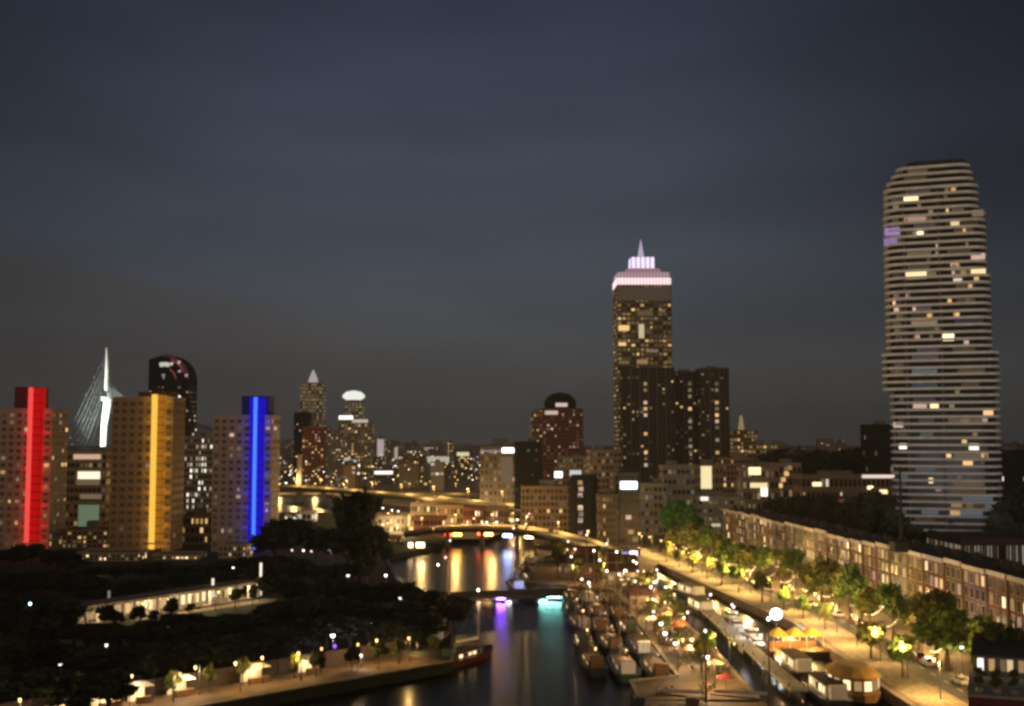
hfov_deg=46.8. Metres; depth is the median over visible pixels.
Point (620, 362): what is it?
window
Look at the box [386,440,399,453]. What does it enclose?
city block
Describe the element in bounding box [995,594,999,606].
window
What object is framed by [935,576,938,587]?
window
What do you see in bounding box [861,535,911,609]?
row house
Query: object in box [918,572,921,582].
window
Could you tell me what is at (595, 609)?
sailing barge
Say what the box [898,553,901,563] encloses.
window
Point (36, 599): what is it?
tree
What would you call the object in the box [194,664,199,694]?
street lamp
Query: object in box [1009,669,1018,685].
potted shrub
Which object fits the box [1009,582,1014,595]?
window
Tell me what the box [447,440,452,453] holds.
building
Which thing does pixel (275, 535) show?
tree
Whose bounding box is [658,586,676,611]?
tree
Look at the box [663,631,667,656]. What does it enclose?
street lamp
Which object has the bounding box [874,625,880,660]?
street lamp
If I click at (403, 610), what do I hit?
tree
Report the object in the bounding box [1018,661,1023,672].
upper window
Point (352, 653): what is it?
tree
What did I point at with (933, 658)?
street lamp
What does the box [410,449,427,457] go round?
city block
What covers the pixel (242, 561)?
tree
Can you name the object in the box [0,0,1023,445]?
sky
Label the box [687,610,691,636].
street lamp
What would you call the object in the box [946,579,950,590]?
window
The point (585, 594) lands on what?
sailing barge
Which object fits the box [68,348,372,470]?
cable stayed bridge
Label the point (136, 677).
tree
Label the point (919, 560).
window
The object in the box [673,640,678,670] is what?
street lamp
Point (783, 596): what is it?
tree
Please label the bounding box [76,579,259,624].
arcade
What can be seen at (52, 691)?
tree
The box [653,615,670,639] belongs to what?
tree
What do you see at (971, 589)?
window
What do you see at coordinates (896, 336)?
window
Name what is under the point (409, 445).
city block
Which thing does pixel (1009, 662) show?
upper window
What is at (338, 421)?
window
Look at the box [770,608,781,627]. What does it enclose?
globe lamp
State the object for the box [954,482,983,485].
window
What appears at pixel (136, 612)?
tree
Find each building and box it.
[61,520,108,548]
[76,549,148,560]
[153,551,206,559]
[182,508,211,544]
[218,541,252,558]
[368,466,398,484]
[376,435,385,463]
[378,514,409,533]
[384,535,401,542]
[393,443,400,463]
[411,502,436,523]
[413,515,446,535]
[419,452,454,479]
[438,504,463,524]
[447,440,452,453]
[455,448,473,480]
[463,506,485,524]
[480,443,513,503]
[486,506,509,524]
[596,488,619,544]
[639,478,666,534]
[659,461,694,527]
[690,460,723,493]
[691,491,744,534]
[736,462,778,510]
[770,459,800,499]
[793,471,894,497]
[834,490,857,502]
[967,636,1023,705]
[997,446,1023,522]
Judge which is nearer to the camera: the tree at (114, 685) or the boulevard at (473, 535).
the tree at (114, 685)
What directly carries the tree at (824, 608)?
on the promenade paving
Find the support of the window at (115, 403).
in the apartment tower at (147, 470)
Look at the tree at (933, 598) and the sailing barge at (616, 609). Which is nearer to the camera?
the tree at (933, 598)
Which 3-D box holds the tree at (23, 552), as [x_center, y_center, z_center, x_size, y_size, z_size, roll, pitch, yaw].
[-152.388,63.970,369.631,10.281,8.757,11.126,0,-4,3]
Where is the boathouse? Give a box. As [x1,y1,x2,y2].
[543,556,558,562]
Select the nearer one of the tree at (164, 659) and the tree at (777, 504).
the tree at (164, 659)
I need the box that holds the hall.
[927,531,1023,564]
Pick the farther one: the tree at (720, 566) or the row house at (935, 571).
the tree at (720, 566)
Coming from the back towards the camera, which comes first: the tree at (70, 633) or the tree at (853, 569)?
the tree at (853, 569)
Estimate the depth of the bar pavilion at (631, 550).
420.85 m
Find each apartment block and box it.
[302,425,330,485]
[325,431,343,486]
[521,470,580,532]
[558,454,586,483]
[587,446,621,491]
[717,453,752,493]
[748,440,776,466]
[860,420,893,474]
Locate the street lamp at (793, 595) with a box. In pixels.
[789,583,793,610]
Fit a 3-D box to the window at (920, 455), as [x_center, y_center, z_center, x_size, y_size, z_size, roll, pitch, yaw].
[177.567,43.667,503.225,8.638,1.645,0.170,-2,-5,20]
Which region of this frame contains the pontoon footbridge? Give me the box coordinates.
[447,588,567,601]
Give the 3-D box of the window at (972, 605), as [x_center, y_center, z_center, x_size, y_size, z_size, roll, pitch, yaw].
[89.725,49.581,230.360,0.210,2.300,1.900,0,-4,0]
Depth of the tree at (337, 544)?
341.93 m
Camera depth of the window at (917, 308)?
508.35 m
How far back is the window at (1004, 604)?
216.14 m
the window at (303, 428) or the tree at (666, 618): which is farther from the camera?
the window at (303, 428)
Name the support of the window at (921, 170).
in the banded tower at (940, 369)
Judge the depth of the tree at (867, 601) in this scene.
247.51 m
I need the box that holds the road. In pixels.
[638,543,968,704]
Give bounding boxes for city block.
[280,445,288,455]
[280,455,289,467]
[285,439,293,456]
[285,460,292,471]
[340,470,343,487]
[341,467,361,487]
[344,460,358,466]
[344,463,357,488]
[374,457,382,467]
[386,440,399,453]
[386,464,398,467]
[387,447,406,463]
[389,455,408,464]
[399,461,419,487]
[402,442,418,453]
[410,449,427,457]
[410,456,418,462]
[415,446,437,449]
[420,462,429,485]
[423,449,441,453]
[429,440,441,446]
[430,459,444,490]
[436,443,442,451]
[456,444,471,449]
[462,446,475,450]
[473,461,474,480]
[475,464,479,474]
[476,452,479,464]
[493,438,508,446]
[778,441,788,444]
[779,444,790,448]
[785,450,797,455]
[787,446,803,450]
[816,438,834,452]
[835,442,847,450]
[837,438,844,450]
[996,440,1009,449]
[1009,442,1018,449]
[1016,444,1023,449]
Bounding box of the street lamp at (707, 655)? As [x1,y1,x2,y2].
[702,654,708,694]
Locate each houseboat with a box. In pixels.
[671,582,707,597]
[683,595,716,616]
[774,648,816,680]
[800,671,852,705]
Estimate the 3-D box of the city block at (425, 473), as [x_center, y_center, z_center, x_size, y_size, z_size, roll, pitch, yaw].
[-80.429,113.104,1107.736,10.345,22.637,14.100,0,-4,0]
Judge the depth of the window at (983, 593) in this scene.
224.92 m
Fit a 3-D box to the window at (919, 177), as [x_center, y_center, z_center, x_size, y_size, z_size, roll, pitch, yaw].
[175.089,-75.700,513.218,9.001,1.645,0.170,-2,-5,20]
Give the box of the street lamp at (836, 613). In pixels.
[831,601,837,632]
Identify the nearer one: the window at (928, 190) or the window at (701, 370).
the window at (928, 190)
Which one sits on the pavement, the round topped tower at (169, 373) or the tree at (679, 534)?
the tree at (679, 534)
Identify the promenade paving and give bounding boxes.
[619,545,966,705]
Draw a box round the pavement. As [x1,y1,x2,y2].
[682,552,970,677]
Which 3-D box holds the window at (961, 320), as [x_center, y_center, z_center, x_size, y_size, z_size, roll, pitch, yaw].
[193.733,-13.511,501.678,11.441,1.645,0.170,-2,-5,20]
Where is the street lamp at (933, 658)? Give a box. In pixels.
[932,656,940,698]
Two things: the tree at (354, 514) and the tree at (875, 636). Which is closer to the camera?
the tree at (875, 636)
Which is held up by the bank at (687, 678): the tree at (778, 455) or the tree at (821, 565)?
the tree at (778, 455)
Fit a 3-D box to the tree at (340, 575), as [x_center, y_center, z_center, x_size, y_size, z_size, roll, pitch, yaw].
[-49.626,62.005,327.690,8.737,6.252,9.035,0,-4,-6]
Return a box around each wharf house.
[559,554,598,577]
[570,546,600,559]
[604,554,638,562]
[605,563,638,584]
[622,584,658,608]
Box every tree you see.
[0,548,12,567]
[0,548,15,567]
[0,673,32,699]
[9,543,45,571]
[9,672,22,701]
[11,544,44,565]
[17,666,88,698]
[20,600,36,615]
[21,605,52,618]
[23,596,48,610]
[31,644,79,666]
[32,639,78,666]
[33,671,92,705]
[34,547,60,571]
[44,613,81,627]
[52,604,93,623]
[52,626,102,649]
[53,549,83,568]
[55,558,93,572]
[57,653,79,671]
[58,627,82,647]
[58,671,140,705]
[67,622,123,644]
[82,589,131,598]
[83,669,143,682]
[94,602,117,622]
[101,564,124,579]
[108,625,131,646]
[115,610,124,622]
[116,655,160,678]
[129,604,146,619]
[131,647,185,677]
[133,619,168,642]
[141,561,172,577]
[148,610,158,619]
[158,613,184,627]
[160,613,215,634]
[163,597,178,612]
[164,669,182,699]
[169,641,215,669]
[181,569,216,584]
[183,644,237,666]
[184,603,195,612]
[192,570,230,584]
[202,663,217,691]
[207,561,232,571]
[207,640,257,664]
[214,640,260,663]
[215,613,236,637]
[216,570,239,582]
[226,555,260,570]
[228,588,245,607]
[232,565,267,579]
[233,656,250,684]
[248,518,311,556]
[248,557,277,574]
[248,586,257,603]
[248,601,304,619]
[254,574,306,601]
[255,639,302,657]
[256,555,272,560]
[269,513,312,556]
[269,555,298,562]
[278,635,320,655]
[288,652,300,678]
[299,523,336,564]
[309,615,338,647]
[309,649,326,675]
[322,617,370,646]
[324,565,348,579]
[326,521,372,579]
[330,485,382,581]
[331,562,353,577]
[340,563,360,581]
[344,646,360,671]
[352,556,378,583]
[360,525,394,584]
[361,621,407,641]
[368,641,390,668]
[376,579,421,603]
[376,623,428,642]
[391,637,406,663]
[392,600,441,620]
[400,588,421,601]
[403,605,446,637]
[408,589,446,606]
[408,590,455,606]
[417,624,447,645]
[427,635,441,656]
[432,599,473,632]
[446,601,470,623]
[447,595,469,603]
[549,539,563,552]
[550,549,561,573]
[569,556,584,582]
[590,561,603,583]
[595,548,605,560]
[597,557,605,579]
[620,556,632,562]
[626,576,642,584]
[641,570,658,584]
[644,599,657,613]
[646,581,659,589]
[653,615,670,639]
[657,498,685,544]
[658,539,673,561]
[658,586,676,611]
[665,529,678,550]
[670,599,689,618]
[670,629,685,656]
[673,549,683,566]
[675,503,704,526]
[676,528,685,553]
[680,519,697,538]
[680,524,700,544]
[685,550,700,572]
[687,531,701,561]
[691,638,711,672]
[696,627,715,646]
[698,525,716,554]
[700,554,716,577]
[708,534,724,559]
[710,538,731,567]
[715,558,729,584]
[721,543,748,578]
[727,543,739,564]
[727,565,744,592]
[734,544,758,579]
[751,544,776,572]
[753,571,773,601]
[756,448,782,464]
[763,495,789,513]
[767,445,810,461]
[770,548,788,584]
[777,584,790,609]
[783,544,805,595]
[784,449,844,473]
[787,491,817,504]
[789,562,813,597]
[795,594,810,618]
[805,552,842,601]
[805,570,839,601]
[814,601,831,629]
[818,494,845,518]
[827,449,854,470]
[833,562,862,619]
[839,493,879,530]
[839,574,878,622]
[840,447,860,472]
[847,449,895,473]
[855,585,878,622]
[855,620,886,658]
[858,488,898,509]
[859,501,891,535]
[875,581,907,639]
[878,509,914,538]
[886,633,917,677]
[898,591,924,650]
[903,523,923,540]
[907,587,957,660]
[910,603,971,671]
[912,529,936,542]
[960,613,993,656]
[965,620,1023,660]
[983,520,990,530]
[988,512,1020,533]
[989,496,1023,522]
[998,485,1023,533]
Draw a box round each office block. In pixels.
[65,446,110,527]
[183,433,212,513]
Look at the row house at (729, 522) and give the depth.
447.59 m
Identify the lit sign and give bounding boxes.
[408,542,412,548]
[416,542,424,548]
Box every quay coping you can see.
[193,559,453,705]
[525,544,915,705]
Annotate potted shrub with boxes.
[972,667,987,682]
[973,674,983,691]
[989,676,1001,692]
[990,668,1000,679]
[1007,677,1019,694]
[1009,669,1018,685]
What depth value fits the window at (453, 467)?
1294.31 m
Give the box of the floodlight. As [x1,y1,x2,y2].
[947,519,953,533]
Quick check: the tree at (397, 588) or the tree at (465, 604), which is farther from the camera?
the tree at (397, 588)
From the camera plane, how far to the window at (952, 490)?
496.75 m
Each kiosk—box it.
[285,514,297,518]
[298,510,317,520]
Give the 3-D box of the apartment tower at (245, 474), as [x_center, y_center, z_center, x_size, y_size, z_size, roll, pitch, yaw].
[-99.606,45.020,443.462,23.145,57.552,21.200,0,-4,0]
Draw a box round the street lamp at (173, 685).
[173,671,180,702]
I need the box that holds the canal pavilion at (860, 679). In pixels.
[823,659,881,703]
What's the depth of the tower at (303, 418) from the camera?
1177.69 m
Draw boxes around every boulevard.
[375,513,517,538]
[382,499,512,515]
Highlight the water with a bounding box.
[274,523,891,705]
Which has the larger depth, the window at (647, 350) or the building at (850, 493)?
the window at (647, 350)
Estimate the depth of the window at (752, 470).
676.33 m
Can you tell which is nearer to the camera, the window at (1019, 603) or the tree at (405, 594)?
the window at (1019, 603)
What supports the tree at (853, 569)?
on the bank at (687, 678)
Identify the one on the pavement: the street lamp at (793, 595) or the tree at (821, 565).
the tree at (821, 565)
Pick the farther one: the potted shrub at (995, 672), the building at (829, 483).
the building at (829, 483)
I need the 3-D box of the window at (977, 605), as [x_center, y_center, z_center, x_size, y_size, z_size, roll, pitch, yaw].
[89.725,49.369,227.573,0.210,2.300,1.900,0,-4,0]
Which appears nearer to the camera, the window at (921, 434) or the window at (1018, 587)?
the window at (1018, 587)
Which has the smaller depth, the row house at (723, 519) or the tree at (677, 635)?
the tree at (677, 635)
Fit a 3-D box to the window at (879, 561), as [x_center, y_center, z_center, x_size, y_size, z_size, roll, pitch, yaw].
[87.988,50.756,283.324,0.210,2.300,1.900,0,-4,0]
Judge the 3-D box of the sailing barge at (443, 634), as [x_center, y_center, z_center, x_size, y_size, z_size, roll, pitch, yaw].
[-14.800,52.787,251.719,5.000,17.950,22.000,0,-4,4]
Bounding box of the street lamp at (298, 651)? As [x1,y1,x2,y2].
[297,650,301,680]
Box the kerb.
[637,542,968,705]
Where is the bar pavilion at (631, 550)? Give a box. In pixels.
[602,547,640,555]
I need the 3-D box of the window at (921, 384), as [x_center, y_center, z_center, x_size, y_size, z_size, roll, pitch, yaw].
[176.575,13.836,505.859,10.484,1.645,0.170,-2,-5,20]
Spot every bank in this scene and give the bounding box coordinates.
[0,512,451,705]
[68,446,896,516]
[526,509,1023,705]
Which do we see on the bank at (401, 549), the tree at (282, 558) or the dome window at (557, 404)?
the tree at (282, 558)
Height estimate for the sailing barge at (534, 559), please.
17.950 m
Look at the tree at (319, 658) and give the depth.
202.95 m
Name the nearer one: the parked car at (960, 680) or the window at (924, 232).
the parked car at (960, 680)
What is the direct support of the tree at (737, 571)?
on the promenade paving
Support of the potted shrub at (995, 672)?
on the corner building at (1006, 656)
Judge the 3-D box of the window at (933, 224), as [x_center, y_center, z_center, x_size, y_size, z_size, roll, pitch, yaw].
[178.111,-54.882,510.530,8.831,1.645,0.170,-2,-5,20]
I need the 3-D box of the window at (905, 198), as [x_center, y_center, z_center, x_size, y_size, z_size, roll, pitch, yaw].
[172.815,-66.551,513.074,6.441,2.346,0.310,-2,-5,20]
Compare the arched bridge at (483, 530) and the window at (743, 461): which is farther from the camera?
the window at (743, 461)
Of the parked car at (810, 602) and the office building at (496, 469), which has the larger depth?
the office building at (496, 469)
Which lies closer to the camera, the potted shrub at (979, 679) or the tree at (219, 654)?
the potted shrub at (979, 679)
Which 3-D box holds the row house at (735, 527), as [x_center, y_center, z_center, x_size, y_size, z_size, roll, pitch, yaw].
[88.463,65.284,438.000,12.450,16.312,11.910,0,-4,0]
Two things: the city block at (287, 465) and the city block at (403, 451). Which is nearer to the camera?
the city block at (403, 451)
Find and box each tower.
[0,387,68,549]
[108,392,185,551]
[148,354,196,435]
[211,396,280,551]
[293,410,312,482]
[296,455,302,500]
[300,370,325,426]
[338,416,373,484]
[342,391,364,419]
[514,437,542,522]
[531,409,538,440]
[538,392,582,483]
[569,474,597,538]
[613,240,671,449]
[615,466,639,544]
[619,365,674,481]
[674,369,696,463]
[695,366,729,463]
[730,415,757,456]
[881,159,1002,531]
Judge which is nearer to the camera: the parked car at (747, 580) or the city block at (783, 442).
the parked car at (747, 580)
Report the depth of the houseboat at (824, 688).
190.38 m
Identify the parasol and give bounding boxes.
[652,628,667,637]
[661,611,672,623]
[669,622,683,626]
[681,645,692,660]
[682,639,692,644]
[707,659,722,664]
[716,673,735,683]
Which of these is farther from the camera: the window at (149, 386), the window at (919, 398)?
the window at (149, 386)
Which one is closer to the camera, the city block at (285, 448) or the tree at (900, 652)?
the tree at (900, 652)
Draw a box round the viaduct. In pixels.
[279,485,520,513]
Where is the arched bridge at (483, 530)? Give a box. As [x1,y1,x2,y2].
[404,524,621,553]
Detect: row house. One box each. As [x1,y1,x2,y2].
[719,505,752,538]
[725,506,752,543]
[731,507,764,543]
[738,508,772,546]
[744,510,762,545]
[751,510,794,548]
[759,512,802,548]
[767,515,810,568]
[775,518,798,569]
[784,518,829,575]
[793,519,836,577]
[803,522,851,565]
[814,524,869,559]
[826,529,872,561]
[836,531,891,597]
[849,534,898,576]
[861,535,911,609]
[875,537,933,614]
[888,540,952,622]
[906,545,971,622]
[922,549,991,623]
[943,552,1015,633]
[961,560,1023,625]
[985,562,1023,625]
[1006,575,1023,631]
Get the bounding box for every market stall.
[91,698,122,705]
[127,680,153,703]
[166,674,195,697]
[241,662,270,684]
[298,654,319,674]
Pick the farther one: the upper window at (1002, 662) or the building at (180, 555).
the building at (180, 555)
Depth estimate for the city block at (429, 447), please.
2501.73 m
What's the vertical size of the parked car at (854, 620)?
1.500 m
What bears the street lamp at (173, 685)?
on the quay path at (232, 690)
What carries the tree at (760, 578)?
on the promenade paving
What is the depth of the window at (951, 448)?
498.51 m
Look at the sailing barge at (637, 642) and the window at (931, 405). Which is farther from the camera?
the window at (931, 405)
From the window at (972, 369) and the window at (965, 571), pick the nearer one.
the window at (965, 571)
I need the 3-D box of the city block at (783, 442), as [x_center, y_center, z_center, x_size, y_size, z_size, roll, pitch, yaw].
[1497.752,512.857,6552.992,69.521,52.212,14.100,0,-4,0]
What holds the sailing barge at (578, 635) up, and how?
on the water
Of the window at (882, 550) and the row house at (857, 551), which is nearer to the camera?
the window at (882, 550)
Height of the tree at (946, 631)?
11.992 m
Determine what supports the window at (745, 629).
in the motorboat at (749, 632)
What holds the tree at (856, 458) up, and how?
on the bank at (687, 678)
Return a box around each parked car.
[744,578,751,583]
[807,600,813,605]
[831,610,843,616]
[851,617,859,624]
[913,651,924,660]
[919,656,936,666]
[951,675,968,685]
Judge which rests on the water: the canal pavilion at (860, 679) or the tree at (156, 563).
the canal pavilion at (860, 679)
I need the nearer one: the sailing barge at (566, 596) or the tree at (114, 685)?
the tree at (114, 685)
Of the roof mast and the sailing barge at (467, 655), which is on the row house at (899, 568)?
the roof mast
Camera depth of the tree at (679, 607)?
257.68 m
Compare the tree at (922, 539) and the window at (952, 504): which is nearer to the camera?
the tree at (922, 539)
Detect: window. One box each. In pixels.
[0,413,67,545]
[65,455,110,525]
[89,609,94,618]
[110,402,184,545]
[125,603,129,612]
[144,599,152,609]
[149,386,196,434]
[155,598,163,608]
[177,595,184,604]
[184,439,211,513]
[187,593,194,603]
[197,592,204,601]
[213,420,279,545]
[293,414,312,481]
[300,384,325,426]
[302,428,327,484]
[325,434,343,485]
[338,421,373,482]
[345,403,363,418]
[372,470,397,482]
[420,456,454,477]
[455,452,471,478]
[481,452,513,501]
[501,456,512,482]
[515,444,542,520]
[522,489,568,532]
[532,414,538,440]
[538,410,582,483]
[556,403,566,406]
[558,459,582,483]
[587,453,621,488]
[596,496,618,541]
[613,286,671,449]
[615,475,639,541]
[618,325,628,330]
[619,361,628,363]
[619,369,673,481]
[632,537,637,541]
[637,360,647,363]
[638,310,650,315]
[639,324,643,337]
[645,328,651,333]
[646,349,657,351]
[646,504,666,531]
[673,480,689,522]
[676,373,696,462]
[694,500,712,528]
[695,370,728,462]
[698,469,722,491]
[701,466,711,488]
[719,460,751,491]
[730,431,756,455]
[744,628,758,632]
[748,446,772,466]
[749,467,760,474]
[750,483,766,487]
[751,636,763,641]
[761,488,767,495]
[813,482,820,485]
[843,680,849,689]
[854,681,861,691]
[860,427,892,470]
[865,682,871,691]
[873,680,877,690]
[878,560,880,569]
[881,549,883,558]
[882,573,884,583]
[884,239,896,244]
[885,227,899,235]
[885,550,887,559]
[885,562,888,572]
[891,198,900,201]
[891,370,903,373]
[891,551,893,561]
[891,563,893,573]
[892,321,900,325]
[893,273,901,276]
[893,422,902,427]
[894,363,903,366]
[894,552,897,562]
[895,335,902,338]
[895,565,897,575]
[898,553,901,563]
[899,566,901,576]
[902,554,905,564]
[903,567,905,577]
[903,580,905,590]
[904,176,925,180]
[904,196,917,200]
[904,216,925,221]
[905,189,929,193]
[906,231,927,234]
[906,272,926,278]
[907,169,927,173]
[907,251,930,255]
[907,265,929,269]
[908,556,911,566]
[909,569,911,579]
[909,581,912,592]
[911,320,937,324]
[912,307,930,310]
[912,313,933,317]
[912,355,937,359]
[912,369,936,373]
[912,383,937,386]
[913,397,935,400]
[913,404,926,407]
[913,496,936,499]
[913,557,916,567]
[913,570,916,581]
[914,223,934,227]
[915,327,934,331]
[915,517,934,520]
[916,468,935,471]
[917,348,938,352]
[918,558,921,569]
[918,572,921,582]
[919,418,933,421]
[919,454,939,457]
[920,433,932,435]
[922,510,937,513]
[925,560,928,571]
[925,573,928,584]
[926,272,935,275]
[929,561,932,572]
[930,404,938,407]
[930,575,933,586]
[934,562,937,574]
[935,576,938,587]
[939,564,942,575]
[940,578,943,589]
[943,334,953,340]
[946,221,977,225]
[946,565,949,577]
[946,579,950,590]
[947,249,970,253]
[948,418,982,421]
[950,447,986,450]
[950,511,959,514]
[951,208,963,211]
[951,221,958,225]
[951,489,985,493]
[951,503,961,506]
[951,567,955,578]
[952,581,955,593]
[953,347,974,351]
[954,228,972,232]
[954,319,982,322]
[954,454,980,457]
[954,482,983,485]
[955,270,970,273]
[956,284,973,287]
[957,298,974,301]
[957,568,960,580]
[957,583,961,595]
[958,368,984,372]
[958,597,961,609]
[960,511,982,514]
[961,383,978,386]
[962,497,992,500]
[962,504,989,507]
[963,461,972,464]
[964,570,968,582]
[964,584,968,596]
[965,599,968,608]
[969,446,978,449]
[969,571,973,583]
[970,586,974,598]
[970,601,974,613]
[971,253,984,259]
[971,269,985,274]
[972,209,983,216]
[975,573,979,585]
[975,588,979,600]
[976,603,980,614]
[977,658,983,669]
[981,575,985,587]
[981,590,985,602]
[982,605,985,614]
[983,410,992,414]
[985,504,991,508]
[988,576,993,589]
[989,592,993,604]
[989,607,993,620]
[989,659,994,670]
[995,578,999,591]
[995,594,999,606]
[996,609,1000,622]
[997,453,1023,488]
[1000,660,1005,671]
[1001,580,1005,593]
[1002,596,1006,609]
[1002,611,1006,624]
[1007,660,1012,671]
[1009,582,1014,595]
[1010,598,1014,611]
[1011,614,1015,627]
[1016,583,1021,597]
[1017,600,1021,613]
[1017,616,1022,629]
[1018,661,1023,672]
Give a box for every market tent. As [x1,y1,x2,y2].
[766,627,789,646]
[783,627,806,649]
[800,627,823,649]
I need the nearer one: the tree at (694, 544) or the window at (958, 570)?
the window at (958, 570)
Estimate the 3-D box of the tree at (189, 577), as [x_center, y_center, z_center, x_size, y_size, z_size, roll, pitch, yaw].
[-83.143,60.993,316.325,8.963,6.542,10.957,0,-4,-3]
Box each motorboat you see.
[722,604,740,620]
[730,612,743,631]
[742,621,761,638]
[749,629,765,650]
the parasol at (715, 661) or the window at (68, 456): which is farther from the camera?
the window at (68, 456)
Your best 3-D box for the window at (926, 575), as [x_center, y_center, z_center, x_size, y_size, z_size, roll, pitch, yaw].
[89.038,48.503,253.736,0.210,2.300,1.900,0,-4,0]
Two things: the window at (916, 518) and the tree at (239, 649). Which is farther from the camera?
the window at (916, 518)
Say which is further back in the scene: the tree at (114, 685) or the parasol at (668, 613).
the parasol at (668, 613)
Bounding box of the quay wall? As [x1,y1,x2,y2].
[0,641,406,705]
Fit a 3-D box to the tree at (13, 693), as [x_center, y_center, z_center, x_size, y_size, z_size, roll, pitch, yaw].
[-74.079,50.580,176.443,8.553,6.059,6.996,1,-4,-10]
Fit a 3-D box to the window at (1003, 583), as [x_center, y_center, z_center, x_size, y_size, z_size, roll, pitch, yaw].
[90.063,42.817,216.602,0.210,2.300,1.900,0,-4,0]
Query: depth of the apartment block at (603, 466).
637.28 m
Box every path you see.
[118,599,275,622]
[121,654,444,705]
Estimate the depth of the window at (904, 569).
265.99 m
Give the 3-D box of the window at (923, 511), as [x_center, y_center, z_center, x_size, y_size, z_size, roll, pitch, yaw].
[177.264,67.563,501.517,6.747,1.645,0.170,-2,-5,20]
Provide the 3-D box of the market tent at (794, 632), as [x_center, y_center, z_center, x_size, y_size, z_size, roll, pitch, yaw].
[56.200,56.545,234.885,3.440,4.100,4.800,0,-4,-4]
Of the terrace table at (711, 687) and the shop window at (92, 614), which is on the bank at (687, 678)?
the terrace table at (711, 687)
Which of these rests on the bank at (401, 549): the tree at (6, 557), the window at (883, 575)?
the tree at (6, 557)
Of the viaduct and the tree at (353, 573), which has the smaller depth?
the tree at (353, 573)
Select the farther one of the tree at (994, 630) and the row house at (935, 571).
the row house at (935, 571)
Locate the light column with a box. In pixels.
[260,563,261,596]
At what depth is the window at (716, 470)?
596.50 m
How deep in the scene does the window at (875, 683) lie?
191.12 m
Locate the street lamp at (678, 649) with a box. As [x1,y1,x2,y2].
[678,637,683,667]
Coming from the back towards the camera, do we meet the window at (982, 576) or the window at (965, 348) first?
the window at (965, 348)
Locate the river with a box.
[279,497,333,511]
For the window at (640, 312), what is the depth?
1205.84 m
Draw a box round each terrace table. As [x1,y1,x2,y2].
[673,659,686,666]
[699,682,713,689]
[707,666,718,672]
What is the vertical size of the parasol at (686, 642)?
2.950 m
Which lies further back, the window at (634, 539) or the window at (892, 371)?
the window at (892, 371)
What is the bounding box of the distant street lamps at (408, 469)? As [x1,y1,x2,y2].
[281,454,479,492]
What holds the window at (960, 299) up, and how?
in the banded tower at (940, 369)
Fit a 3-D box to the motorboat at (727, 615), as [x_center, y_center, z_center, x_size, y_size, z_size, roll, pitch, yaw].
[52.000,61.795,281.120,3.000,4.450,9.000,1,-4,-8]
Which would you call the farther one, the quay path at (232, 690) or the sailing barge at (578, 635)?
the sailing barge at (578, 635)
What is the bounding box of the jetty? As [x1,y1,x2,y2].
[699,609,808,696]
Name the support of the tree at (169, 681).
on the quay path at (232, 690)
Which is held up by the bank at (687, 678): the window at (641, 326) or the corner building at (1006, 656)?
the corner building at (1006, 656)
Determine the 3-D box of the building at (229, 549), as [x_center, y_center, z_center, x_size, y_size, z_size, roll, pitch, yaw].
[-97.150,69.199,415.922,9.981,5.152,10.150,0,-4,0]
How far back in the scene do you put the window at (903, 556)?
265.99 m
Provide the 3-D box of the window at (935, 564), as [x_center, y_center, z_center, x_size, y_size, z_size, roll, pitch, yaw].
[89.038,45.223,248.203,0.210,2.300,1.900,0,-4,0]
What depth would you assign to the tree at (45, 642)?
214.84 m
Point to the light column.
(260, 576)
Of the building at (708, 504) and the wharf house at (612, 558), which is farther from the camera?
the building at (708, 504)
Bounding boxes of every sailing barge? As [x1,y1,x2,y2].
[430,556,456,638]
[431,564,441,606]
[442,589,492,667]
[443,540,456,596]
[505,527,526,589]
[519,529,532,572]
[521,535,536,580]
[522,513,538,566]
[562,541,580,602]
[563,556,580,612]
[565,548,593,633]
[572,578,594,651]
[577,582,607,676]
[578,534,598,606]
[585,550,605,617]
[590,559,611,635]
[596,570,625,653]
[598,543,620,606]
[607,573,640,682]
[608,551,628,621]
[616,570,641,636]
[625,562,654,660]
[632,629,732,705]
[639,586,672,676]
[686,617,800,705]
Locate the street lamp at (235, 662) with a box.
[234,660,240,691]
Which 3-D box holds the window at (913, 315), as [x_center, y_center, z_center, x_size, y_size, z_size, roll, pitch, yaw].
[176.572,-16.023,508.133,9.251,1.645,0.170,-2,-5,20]
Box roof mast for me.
[889,467,909,551]
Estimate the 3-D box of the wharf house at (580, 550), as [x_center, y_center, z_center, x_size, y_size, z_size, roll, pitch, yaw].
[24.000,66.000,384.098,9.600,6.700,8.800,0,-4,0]
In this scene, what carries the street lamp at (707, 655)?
on the bank at (687, 678)
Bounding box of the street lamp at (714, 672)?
[708,659,715,687]
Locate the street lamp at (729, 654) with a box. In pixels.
[729,640,734,673]
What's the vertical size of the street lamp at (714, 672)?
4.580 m
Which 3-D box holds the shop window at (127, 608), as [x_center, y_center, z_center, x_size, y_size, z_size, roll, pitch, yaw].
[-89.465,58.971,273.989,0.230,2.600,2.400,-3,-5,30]
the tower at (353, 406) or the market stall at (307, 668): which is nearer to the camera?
the market stall at (307, 668)
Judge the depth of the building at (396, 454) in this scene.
1494.56 m
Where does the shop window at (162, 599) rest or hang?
in the arcade
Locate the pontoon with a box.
[763,645,829,657]
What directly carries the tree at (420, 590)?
on the bank at (401, 549)
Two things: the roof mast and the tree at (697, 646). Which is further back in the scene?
the roof mast
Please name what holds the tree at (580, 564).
on the bank at (687, 678)
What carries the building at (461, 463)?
on the bank at (457, 490)

